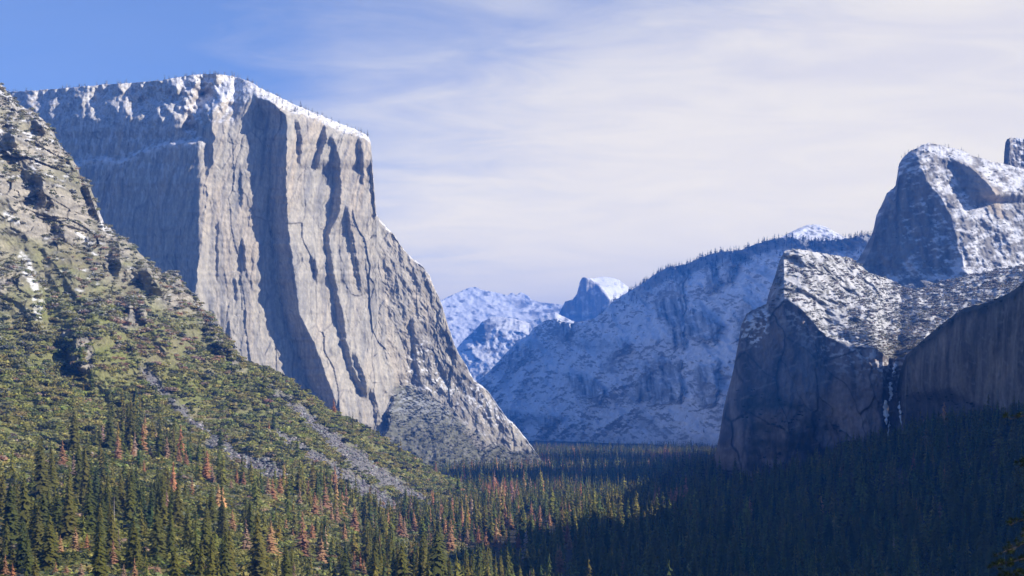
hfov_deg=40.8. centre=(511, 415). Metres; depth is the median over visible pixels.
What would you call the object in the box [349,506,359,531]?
dead conifer
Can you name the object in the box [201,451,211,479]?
dead conifer
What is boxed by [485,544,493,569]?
conifer tree
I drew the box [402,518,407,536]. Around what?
dead conifer
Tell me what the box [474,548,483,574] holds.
conifer tree
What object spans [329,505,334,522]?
dead conifer
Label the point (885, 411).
waterfall
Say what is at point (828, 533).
conifer tree
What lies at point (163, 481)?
conifer tree
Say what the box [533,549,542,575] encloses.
conifer tree
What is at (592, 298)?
dome mountain
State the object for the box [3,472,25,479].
shrub
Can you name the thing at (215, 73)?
treeline
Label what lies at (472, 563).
conifer tree
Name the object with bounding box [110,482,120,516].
conifer tree
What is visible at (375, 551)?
conifer tree
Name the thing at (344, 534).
dead conifer
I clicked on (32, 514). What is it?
conifer tree
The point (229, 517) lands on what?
shrub
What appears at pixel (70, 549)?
shrub
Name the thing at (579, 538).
conifer tree
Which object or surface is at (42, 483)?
conifer tree
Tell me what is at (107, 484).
conifer tree
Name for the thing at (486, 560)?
conifer tree
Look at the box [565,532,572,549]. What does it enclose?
dead conifer
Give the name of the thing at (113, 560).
dead conifer
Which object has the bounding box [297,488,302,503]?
dead conifer
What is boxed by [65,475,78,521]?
conifer tree
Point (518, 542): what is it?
dead conifer
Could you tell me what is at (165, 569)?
undergrowth
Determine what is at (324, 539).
conifer tree
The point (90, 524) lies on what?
conifer tree
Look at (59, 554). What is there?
shrub
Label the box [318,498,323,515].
dead conifer
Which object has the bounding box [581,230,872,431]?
treeline
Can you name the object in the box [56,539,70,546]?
shrub
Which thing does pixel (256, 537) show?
conifer tree
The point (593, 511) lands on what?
conifer tree
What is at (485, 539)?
dead conifer
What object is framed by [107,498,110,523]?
conifer tree
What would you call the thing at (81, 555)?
shrub
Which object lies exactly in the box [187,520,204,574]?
conifer tree
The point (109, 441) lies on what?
conifer tree
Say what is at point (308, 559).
shrub
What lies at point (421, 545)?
conifer tree
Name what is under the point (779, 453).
shrubbery
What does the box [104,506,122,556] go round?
conifer tree
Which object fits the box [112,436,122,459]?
dead conifer
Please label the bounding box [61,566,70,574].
dead conifer
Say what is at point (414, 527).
dead conifer
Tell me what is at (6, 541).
conifer tree
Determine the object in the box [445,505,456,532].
conifer tree
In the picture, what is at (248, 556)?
shrub
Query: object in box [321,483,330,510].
dead conifer
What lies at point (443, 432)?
shrubbery
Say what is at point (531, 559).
conifer tree
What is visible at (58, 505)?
conifer tree
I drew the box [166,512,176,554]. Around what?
conifer tree
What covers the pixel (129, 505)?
conifer tree
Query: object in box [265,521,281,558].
dead conifer
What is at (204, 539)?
conifer tree
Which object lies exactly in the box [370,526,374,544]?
conifer tree
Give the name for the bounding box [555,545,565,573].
dead conifer
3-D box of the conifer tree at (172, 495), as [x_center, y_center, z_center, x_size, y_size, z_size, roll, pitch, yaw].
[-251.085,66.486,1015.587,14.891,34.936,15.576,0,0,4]
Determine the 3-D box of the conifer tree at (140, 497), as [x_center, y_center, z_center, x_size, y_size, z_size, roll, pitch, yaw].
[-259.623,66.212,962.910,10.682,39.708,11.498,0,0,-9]
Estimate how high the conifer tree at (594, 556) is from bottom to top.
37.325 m
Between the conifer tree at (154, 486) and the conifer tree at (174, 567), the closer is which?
the conifer tree at (174, 567)
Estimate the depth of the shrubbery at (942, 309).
2984.63 m
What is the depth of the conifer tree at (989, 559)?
1028.14 m
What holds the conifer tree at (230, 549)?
on the hill
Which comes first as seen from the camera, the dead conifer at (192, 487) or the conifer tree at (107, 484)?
the conifer tree at (107, 484)
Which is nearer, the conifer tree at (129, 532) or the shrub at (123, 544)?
the conifer tree at (129, 532)
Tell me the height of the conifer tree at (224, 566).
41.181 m
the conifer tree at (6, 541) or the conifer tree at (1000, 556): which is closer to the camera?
the conifer tree at (6, 541)
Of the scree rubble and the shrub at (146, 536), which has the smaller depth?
the shrub at (146, 536)
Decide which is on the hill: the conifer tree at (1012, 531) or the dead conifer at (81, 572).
the dead conifer at (81, 572)
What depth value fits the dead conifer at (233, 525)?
1074.79 m
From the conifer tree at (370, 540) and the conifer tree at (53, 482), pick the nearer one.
the conifer tree at (53, 482)
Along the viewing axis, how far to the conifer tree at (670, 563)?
1161.98 m
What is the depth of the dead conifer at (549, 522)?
1861.91 m
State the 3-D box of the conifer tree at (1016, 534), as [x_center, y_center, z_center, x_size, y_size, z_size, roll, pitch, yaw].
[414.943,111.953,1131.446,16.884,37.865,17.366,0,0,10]
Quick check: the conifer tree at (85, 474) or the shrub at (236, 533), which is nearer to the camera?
the shrub at (236, 533)
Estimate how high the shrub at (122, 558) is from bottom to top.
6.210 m
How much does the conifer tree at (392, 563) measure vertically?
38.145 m
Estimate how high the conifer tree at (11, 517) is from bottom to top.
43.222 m
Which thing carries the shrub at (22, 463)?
on the hill
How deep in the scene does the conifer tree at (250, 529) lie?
1060.55 m
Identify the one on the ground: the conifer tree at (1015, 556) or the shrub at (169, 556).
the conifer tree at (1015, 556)
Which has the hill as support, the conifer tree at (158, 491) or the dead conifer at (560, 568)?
the conifer tree at (158, 491)
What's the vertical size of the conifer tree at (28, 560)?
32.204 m
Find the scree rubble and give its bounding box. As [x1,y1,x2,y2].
[8,368,437,507]
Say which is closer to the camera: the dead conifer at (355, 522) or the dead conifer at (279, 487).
the dead conifer at (279, 487)
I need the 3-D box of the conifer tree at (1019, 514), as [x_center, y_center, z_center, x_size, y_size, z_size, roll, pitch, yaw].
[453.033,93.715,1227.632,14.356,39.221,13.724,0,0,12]
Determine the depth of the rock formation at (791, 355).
2751.03 m
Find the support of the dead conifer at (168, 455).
on the hill
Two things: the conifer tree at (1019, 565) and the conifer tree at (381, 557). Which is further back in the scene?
the conifer tree at (1019, 565)
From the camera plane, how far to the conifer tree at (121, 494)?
1075.55 m
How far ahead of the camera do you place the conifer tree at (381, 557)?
939.92 m
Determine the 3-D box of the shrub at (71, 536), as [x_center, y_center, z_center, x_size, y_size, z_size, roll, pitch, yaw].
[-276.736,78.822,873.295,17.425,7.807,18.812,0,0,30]
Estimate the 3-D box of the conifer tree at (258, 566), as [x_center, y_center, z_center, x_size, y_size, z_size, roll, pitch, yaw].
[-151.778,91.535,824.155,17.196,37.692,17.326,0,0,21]
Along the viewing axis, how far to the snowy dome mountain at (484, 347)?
11003.92 m
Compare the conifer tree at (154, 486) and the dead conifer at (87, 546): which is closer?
the dead conifer at (87, 546)
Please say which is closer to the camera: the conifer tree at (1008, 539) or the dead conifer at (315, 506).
the conifer tree at (1008, 539)
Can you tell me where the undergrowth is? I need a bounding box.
[0,431,479,575]
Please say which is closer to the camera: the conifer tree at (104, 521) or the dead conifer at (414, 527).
the conifer tree at (104, 521)
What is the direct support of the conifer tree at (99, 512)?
on the hill
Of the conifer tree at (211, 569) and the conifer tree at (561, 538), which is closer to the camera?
the conifer tree at (211, 569)
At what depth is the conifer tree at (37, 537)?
778.48 m
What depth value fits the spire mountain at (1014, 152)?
4325.17 m
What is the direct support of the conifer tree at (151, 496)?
on the hill
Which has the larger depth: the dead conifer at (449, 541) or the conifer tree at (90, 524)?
the dead conifer at (449, 541)
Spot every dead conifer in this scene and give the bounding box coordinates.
[1,554,11,574]
[56,535,63,551]
[57,440,67,465]
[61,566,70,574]
[71,527,81,551]
[76,563,84,575]
[83,534,90,550]
[108,543,119,564]
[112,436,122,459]
[121,564,125,575]
[130,558,137,575]
[162,438,171,458]
[176,448,182,461]
[183,451,188,465]
[189,478,194,494]
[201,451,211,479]
[210,463,215,481]
[228,509,236,530]
[234,470,239,483]
[240,520,250,549]
[241,472,246,484]
[263,477,272,497]
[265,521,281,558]
[269,478,277,499]
[276,475,283,492]
[294,511,312,556]
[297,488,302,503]
[307,524,315,538]
[311,492,322,515]
[314,538,327,562]
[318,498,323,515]
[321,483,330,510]
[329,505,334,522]
[333,503,341,521]
[341,522,347,540]
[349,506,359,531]
[350,552,358,569]
[360,562,366,574]
[396,512,405,535]
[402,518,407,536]
[410,516,418,531]
[445,519,457,552]
[464,530,470,544]
[475,526,481,543]
[483,530,489,544]
[493,532,498,547]
[505,512,514,529]
[515,530,520,548]
[546,513,551,525]
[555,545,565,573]
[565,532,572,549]
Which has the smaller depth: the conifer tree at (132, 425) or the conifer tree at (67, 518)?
the conifer tree at (67, 518)
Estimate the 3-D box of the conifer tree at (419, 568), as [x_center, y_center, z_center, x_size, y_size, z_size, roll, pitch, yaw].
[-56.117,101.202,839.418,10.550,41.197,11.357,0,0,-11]
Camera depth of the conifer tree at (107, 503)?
999.63 m
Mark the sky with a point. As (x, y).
(533, 148)
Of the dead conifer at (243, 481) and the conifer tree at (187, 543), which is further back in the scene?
the dead conifer at (243, 481)
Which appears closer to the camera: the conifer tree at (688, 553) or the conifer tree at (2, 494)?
the conifer tree at (2, 494)
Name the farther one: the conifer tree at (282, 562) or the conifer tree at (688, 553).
the conifer tree at (688, 553)
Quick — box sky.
[0,0,1023,304]
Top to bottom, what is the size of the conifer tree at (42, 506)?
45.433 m
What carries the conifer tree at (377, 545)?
on the hill
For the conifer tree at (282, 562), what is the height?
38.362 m
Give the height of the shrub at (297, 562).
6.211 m
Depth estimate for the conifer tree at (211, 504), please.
1083.84 m
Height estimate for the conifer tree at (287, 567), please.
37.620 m
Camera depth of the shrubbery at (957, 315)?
2351.95 m
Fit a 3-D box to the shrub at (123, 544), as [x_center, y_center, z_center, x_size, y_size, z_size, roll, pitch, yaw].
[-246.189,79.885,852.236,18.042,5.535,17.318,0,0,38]
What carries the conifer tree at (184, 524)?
on the hill
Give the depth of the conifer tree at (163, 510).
958.45 m
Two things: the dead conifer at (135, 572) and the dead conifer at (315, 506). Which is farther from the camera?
the dead conifer at (315, 506)
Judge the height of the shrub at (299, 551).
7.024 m
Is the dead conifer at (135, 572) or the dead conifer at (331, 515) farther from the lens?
the dead conifer at (331, 515)
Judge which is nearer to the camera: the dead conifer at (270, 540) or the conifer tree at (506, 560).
the dead conifer at (270, 540)
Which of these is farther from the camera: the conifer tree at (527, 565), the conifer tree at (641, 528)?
the conifer tree at (641, 528)
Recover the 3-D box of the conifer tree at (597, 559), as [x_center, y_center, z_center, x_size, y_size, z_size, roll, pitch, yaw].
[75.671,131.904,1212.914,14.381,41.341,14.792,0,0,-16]
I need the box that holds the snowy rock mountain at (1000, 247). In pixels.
[856,143,1023,289]
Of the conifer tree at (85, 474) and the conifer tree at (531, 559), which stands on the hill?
the conifer tree at (85, 474)
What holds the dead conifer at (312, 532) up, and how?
on the hill
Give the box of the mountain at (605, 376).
[476,235,870,447]
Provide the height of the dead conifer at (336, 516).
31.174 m
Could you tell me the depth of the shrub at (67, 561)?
751.80 m
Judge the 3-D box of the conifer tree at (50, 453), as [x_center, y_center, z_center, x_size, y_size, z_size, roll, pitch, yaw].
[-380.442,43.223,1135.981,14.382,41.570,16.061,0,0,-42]
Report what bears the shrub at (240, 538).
on the hill
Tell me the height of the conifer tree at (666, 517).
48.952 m
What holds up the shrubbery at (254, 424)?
on the hill
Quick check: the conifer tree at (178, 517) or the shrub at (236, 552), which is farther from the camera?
the conifer tree at (178, 517)
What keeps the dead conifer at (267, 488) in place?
on the hill
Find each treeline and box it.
[13,71,368,135]
[405,385,509,434]
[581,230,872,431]
[860,143,1001,257]
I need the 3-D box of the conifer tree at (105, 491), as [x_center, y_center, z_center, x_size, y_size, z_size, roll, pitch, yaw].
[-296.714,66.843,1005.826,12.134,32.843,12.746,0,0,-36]
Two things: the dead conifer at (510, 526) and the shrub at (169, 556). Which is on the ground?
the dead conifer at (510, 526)
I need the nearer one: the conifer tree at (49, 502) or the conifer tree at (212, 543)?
the conifer tree at (212, 543)
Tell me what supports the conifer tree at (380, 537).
on the hill
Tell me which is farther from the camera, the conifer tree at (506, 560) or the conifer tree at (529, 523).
the conifer tree at (529, 523)
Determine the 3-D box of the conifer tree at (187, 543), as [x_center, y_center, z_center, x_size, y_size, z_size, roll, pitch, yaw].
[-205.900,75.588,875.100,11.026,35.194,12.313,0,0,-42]
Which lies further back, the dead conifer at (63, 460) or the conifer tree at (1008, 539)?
the dead conifer at (63, 460)
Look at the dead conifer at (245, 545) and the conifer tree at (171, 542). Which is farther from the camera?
the dead conifer at (245, 545)
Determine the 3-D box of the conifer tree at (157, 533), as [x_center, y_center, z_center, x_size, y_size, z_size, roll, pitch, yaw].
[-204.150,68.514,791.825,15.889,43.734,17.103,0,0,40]
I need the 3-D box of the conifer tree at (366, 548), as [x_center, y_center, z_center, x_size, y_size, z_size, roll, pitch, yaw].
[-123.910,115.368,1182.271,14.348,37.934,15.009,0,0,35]
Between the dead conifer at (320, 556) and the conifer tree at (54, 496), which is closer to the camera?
the conifer tree at (54, 496)
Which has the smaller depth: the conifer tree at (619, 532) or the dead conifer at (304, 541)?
the dead conifer at (304, 541)
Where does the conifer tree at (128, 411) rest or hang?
on the hill
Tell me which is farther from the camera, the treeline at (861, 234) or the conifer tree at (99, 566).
the treeline at (861, 234)
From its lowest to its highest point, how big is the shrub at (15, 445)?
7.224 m
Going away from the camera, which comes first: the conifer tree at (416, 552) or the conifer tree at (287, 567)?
the conifer tree at (287, 567)
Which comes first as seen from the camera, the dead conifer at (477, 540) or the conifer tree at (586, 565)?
the conifer tree at (586, 565)
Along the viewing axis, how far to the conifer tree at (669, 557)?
1177.44 m
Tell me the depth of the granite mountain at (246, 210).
3851.24 m
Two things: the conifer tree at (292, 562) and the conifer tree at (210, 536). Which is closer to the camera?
the conifer tree at (210, 536)
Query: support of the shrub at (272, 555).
on the hill
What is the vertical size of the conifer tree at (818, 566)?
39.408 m
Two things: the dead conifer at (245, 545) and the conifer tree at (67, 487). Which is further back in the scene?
the dead conifer at (245, 545)
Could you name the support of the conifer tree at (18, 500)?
on the hill
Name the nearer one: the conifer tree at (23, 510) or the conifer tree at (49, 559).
the conifer tree at (49, 559)
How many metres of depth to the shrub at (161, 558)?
782.39 m
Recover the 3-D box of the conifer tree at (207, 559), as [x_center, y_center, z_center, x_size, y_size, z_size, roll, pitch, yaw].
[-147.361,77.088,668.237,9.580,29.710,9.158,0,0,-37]
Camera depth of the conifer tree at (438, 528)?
1284.91 m
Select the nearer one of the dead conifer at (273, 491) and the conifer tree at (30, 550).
the conifer tree at (30, 550)
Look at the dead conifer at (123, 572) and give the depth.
674.12 m
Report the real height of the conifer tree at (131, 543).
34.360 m
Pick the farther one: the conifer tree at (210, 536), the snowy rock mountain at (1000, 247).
the snowy rock mountain at (1000, 247)
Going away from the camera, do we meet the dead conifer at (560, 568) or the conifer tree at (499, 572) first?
the conifer tree at (499, 572)
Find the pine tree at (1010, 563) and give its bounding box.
[987,412,1023,575]
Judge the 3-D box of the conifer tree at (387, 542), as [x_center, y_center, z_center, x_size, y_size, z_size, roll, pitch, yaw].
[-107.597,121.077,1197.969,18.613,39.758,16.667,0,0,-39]
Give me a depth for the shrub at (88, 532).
898.28 m
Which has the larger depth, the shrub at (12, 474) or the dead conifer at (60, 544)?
the shrub at (12, 474)
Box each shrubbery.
[0,82,497,575]
[382,385,543,469]
[735,389,848,471]
[769,249,1023,356]
[864,329,918,359]
[872,149,1023,285]
[894,390,974,421]
[918,286,1022,346]
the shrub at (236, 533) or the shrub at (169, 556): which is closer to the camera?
the shrub at (169, 556)
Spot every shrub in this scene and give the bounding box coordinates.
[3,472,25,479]
[8,443,23,449]
[17,462,36,465]
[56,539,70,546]
[56,547,76,551]
[57,552,76,559]
[60,559,83,563]
[61,551,89,559]
[69,535,90,541]
[86,530,104,537]
[107,555,125,563]
[108,530,128,536]
[113,518,125,526]
[120,541,127,547]
[141,555,168,562]
[142,532,165,538]
[163,553,185,561]
[181,552,203,559]
[226,514,238,521]
[231,531,241,535]
[231,535,247,543]
[233,549,243,554]
[235,553,251,558]
[265,551,277,559]
[280,558,299,565]
[288,548,303,554]
[296,557,316,561]
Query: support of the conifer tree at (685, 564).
on the ground
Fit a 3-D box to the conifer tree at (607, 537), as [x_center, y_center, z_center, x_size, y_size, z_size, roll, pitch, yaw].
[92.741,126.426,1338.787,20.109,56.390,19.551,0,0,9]
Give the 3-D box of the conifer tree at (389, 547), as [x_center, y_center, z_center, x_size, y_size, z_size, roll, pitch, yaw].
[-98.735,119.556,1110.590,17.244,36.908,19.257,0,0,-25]
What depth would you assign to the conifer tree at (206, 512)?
987.01 m
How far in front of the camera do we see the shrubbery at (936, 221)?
3888.29 m
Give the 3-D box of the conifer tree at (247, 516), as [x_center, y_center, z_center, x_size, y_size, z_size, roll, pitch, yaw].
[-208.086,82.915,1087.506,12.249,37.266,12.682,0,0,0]
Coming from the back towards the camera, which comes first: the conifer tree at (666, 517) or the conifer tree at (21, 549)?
the conifer tree at (666, 517)
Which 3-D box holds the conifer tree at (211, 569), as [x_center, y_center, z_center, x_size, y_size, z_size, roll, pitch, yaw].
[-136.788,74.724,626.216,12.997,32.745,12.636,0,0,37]
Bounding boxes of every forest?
[0,340,1023,575]
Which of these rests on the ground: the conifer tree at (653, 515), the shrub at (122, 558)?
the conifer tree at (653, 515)
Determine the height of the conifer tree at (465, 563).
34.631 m
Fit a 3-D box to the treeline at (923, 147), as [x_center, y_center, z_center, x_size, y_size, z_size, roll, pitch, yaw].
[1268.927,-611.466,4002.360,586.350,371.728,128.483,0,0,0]
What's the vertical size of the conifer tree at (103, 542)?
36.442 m
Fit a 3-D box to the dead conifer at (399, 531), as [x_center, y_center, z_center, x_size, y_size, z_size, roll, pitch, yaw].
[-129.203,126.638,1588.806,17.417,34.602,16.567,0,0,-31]
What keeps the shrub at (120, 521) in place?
on the hill
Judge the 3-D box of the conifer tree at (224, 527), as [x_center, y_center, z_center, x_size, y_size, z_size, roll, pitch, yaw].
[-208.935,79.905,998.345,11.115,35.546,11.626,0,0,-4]
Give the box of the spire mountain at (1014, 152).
[1004,137,1023,168]
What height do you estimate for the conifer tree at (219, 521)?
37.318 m
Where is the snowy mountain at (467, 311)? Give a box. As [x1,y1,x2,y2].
[440,287,562,347]
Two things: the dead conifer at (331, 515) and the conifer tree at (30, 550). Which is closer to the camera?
the conifer tree at (30, 550)
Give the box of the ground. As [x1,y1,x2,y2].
[441,425,1023,575]
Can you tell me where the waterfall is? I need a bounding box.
[883,363,901,434]
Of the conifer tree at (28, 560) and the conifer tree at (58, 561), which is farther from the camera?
the conifer tree at (58, 561)
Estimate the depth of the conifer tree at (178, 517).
994.10 m
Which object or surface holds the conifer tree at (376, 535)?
on the hill
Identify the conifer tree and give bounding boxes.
[0,470,6,514]
[0,482,24,543]
[0,521,13,559]
[12,473,18,494]
[14,480,21,520]
[14,519,33,568]
[16,473,31,529]
[21,529,32,575]
[25,503,37,546]
[28,505,44,561]
[28,537,34,565]
[29,440,53,501]
[29,491,58,550]
[30,555,39,575]
[33,437,45,468]
[36,513,61,569]
[38,516,62,571]
[46,445,57,481]
[46,484,52,515]
[48,453,61,487]
[49,484,56,523]
[51,488,63,532]
[57,489,81,540]
[61,480,79,527]
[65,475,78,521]
[67,410,81,450]
[72,442,82,491]
[77,476,97,534]
[78,448,91,502]
[89,525,109,575]
[90,516,110,564]
[91,470,99,511]
[92,503,105,548]
[95,477,104,518]
[98,495,108,533]
[101,407,116,450]
[101,487,106,507]
[104,473,111,502]
[104,488,113,518]
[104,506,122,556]
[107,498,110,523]
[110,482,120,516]
[116,469,126,511]
[121,481,136,521]
[122,515,144,568]
[122,521,131,564]
[123,407,141,446]
[123,471,138,509]
[124,403,129,427]
[130,535,142,568]
[136,483,146,525]
[145,481,155,520]
[146,498,167,559]
[147,480,157,507]
[154,477,161,513]
[156,483,170,529]
[157,472,169,505]
[165,511,176,549]
[166,485,175,517]
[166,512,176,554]
[166,547,182,575]
[171,481,184,525]
[181,503,192,544]
[181,508,193,548]
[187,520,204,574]
[195,544,205,575]
[198,517,216,560]
[200,499,212,535]
[203,545,217,575]
[204,544,209,575]
[206,536,216,574]
[207,486,218,523]
[207,525,216,556]
[215,499,230,536]
[215,536,223,573]
[218,506,228,539]
[219,532,235,575]
[226,531,237,575]
[244,513,267,575]
[245,500,254,535]
[246,500,254,537]
[248,539,267,575]
[279,548,293,575]
[280,544,288,575]
[290,547,296,575]
[317,525,328,559]
[337,552,352,575]
[362,529,372,562]
[363,540,382,575]
[368,530,372,553]
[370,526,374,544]
[371,539,382,560]
[373,525,378,543]
[378,526,381,551]
[378,552,385,575]
[383,535,396,557]
[384,534,389,551]
[384,542,393,567]
[388,545,398,575]
[392,541,411,575]
[412,541,418,575]
[416,549,423,575]
[418,540,425,560]
[420,542,426,575]
[422,530,428,563]
[424,530,450,575]
[430,516,450,563]
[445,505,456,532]
[447,557,453,575]
[461,554,468,575]
[469,549,475,575]
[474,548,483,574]
[482,553,491,575]
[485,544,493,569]
[497,556,502,575]
[503,547,512,575]
[521,550,531,575]
[522,515,533,552]
[524,527,534,553]
[527,542,533,571]
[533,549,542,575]
[547,540,556,575]
[556,517,567,559]
[574,523,587,563]
[583,551,596,575]
[583,553,591,575]
[587,499,599,530]
[591,546,597,572]
[595,545,599,575]
[604,518,611,552]
[613,519,628,553]
[636,511,647,553]
[650,505,656,533]
[661,506,671,531]
[665,549,670,575]
[668,552,673,575]
[680,527,692,571]
[682,551,689,575]
[814,551,820,575]
[821,516,838,553]
[983,546,999,575]
[997,546,1003,574]
[1005,530,1011,570]
[1006,548,1017,574]
[1007,511,1015,546]
[1009,531,1022,570]
[1014,501,1023,538]
[1015,548,1022,575]
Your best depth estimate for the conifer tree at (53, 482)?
1101.79 m
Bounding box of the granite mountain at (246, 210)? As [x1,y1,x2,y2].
[6,74,543,468]
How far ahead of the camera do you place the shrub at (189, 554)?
812.52 m
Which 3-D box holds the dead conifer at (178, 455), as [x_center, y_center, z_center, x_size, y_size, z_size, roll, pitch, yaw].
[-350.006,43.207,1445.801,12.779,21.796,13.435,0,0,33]
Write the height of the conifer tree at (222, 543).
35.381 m
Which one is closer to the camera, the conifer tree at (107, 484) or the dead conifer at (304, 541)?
the conifer tree at (107, 484)
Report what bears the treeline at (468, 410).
on the granite mountain at (246, 210)
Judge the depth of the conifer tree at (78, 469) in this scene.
1174.11 m
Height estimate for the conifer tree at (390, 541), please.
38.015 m
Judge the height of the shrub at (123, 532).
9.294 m
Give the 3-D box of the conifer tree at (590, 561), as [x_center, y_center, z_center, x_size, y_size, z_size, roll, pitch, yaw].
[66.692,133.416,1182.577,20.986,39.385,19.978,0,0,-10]
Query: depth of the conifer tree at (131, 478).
1066.42 m
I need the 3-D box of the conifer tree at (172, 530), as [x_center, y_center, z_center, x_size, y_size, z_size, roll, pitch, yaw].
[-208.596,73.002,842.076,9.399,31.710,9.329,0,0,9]
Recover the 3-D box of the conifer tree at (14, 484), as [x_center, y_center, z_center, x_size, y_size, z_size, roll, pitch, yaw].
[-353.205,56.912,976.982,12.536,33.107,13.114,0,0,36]
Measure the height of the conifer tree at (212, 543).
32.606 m
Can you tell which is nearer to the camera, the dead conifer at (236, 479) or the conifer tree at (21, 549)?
the conifer tree at (21, 549)
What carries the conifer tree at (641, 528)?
on the ground
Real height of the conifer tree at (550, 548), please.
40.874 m
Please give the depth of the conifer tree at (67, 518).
877.33 m
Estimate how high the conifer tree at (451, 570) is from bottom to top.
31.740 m
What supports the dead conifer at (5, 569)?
on the hill
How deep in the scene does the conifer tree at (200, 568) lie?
733.07 m
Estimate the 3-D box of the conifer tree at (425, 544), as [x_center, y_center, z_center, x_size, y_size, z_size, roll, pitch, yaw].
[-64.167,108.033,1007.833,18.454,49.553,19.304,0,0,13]
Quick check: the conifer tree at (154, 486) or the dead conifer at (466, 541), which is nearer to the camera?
the conifer tree at (154, 486)
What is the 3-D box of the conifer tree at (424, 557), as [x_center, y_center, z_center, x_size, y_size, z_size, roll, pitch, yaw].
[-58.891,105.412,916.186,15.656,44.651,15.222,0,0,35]
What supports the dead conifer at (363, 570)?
on the hill
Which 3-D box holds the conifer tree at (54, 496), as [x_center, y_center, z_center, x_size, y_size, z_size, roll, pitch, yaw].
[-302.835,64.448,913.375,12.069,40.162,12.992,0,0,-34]
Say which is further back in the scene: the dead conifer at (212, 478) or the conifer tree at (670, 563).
the dead conifer at (212, 478)
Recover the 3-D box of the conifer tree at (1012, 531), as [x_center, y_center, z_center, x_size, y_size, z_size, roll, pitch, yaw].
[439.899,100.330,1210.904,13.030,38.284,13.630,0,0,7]
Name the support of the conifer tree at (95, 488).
on the hill
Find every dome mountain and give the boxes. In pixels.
[456,312,573,380]
[559,277,630,321]
[780,224,843,240]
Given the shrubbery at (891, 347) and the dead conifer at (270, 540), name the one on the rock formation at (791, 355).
the shrubbery at (891, 347)
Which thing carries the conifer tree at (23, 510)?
on the hill
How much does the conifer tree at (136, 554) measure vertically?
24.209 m
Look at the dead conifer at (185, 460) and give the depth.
1434.96 m
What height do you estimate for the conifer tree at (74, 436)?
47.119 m
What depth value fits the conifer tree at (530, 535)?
1368.66 m
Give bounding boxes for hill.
[0,85,452,538]
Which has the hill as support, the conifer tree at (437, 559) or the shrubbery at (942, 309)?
the conifer tree at (437, 559)
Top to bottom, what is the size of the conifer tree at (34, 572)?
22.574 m
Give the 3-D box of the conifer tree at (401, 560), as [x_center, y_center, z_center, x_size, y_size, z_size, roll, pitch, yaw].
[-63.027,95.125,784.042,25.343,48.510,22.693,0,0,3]
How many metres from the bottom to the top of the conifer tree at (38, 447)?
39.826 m
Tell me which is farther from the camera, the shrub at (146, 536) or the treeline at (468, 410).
the treeline at (468, 410)
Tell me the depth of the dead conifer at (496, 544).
1579.85 m
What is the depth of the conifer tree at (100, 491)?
1005.25 m
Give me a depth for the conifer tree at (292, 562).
914.37 m
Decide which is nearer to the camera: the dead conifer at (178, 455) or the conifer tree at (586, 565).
the conifer tree at (586, 565)
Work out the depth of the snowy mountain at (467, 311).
17038.58 m
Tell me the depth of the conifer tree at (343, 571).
863.60 m
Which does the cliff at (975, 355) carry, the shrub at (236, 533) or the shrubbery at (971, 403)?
the shrubbery at (971, 403)
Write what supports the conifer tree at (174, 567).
on the hill
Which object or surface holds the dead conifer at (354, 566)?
on the hill
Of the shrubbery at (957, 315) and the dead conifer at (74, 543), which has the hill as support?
the dead conifer at (74, 543)
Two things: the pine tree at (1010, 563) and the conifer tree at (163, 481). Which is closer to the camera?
the pine tree at (1010, 563)

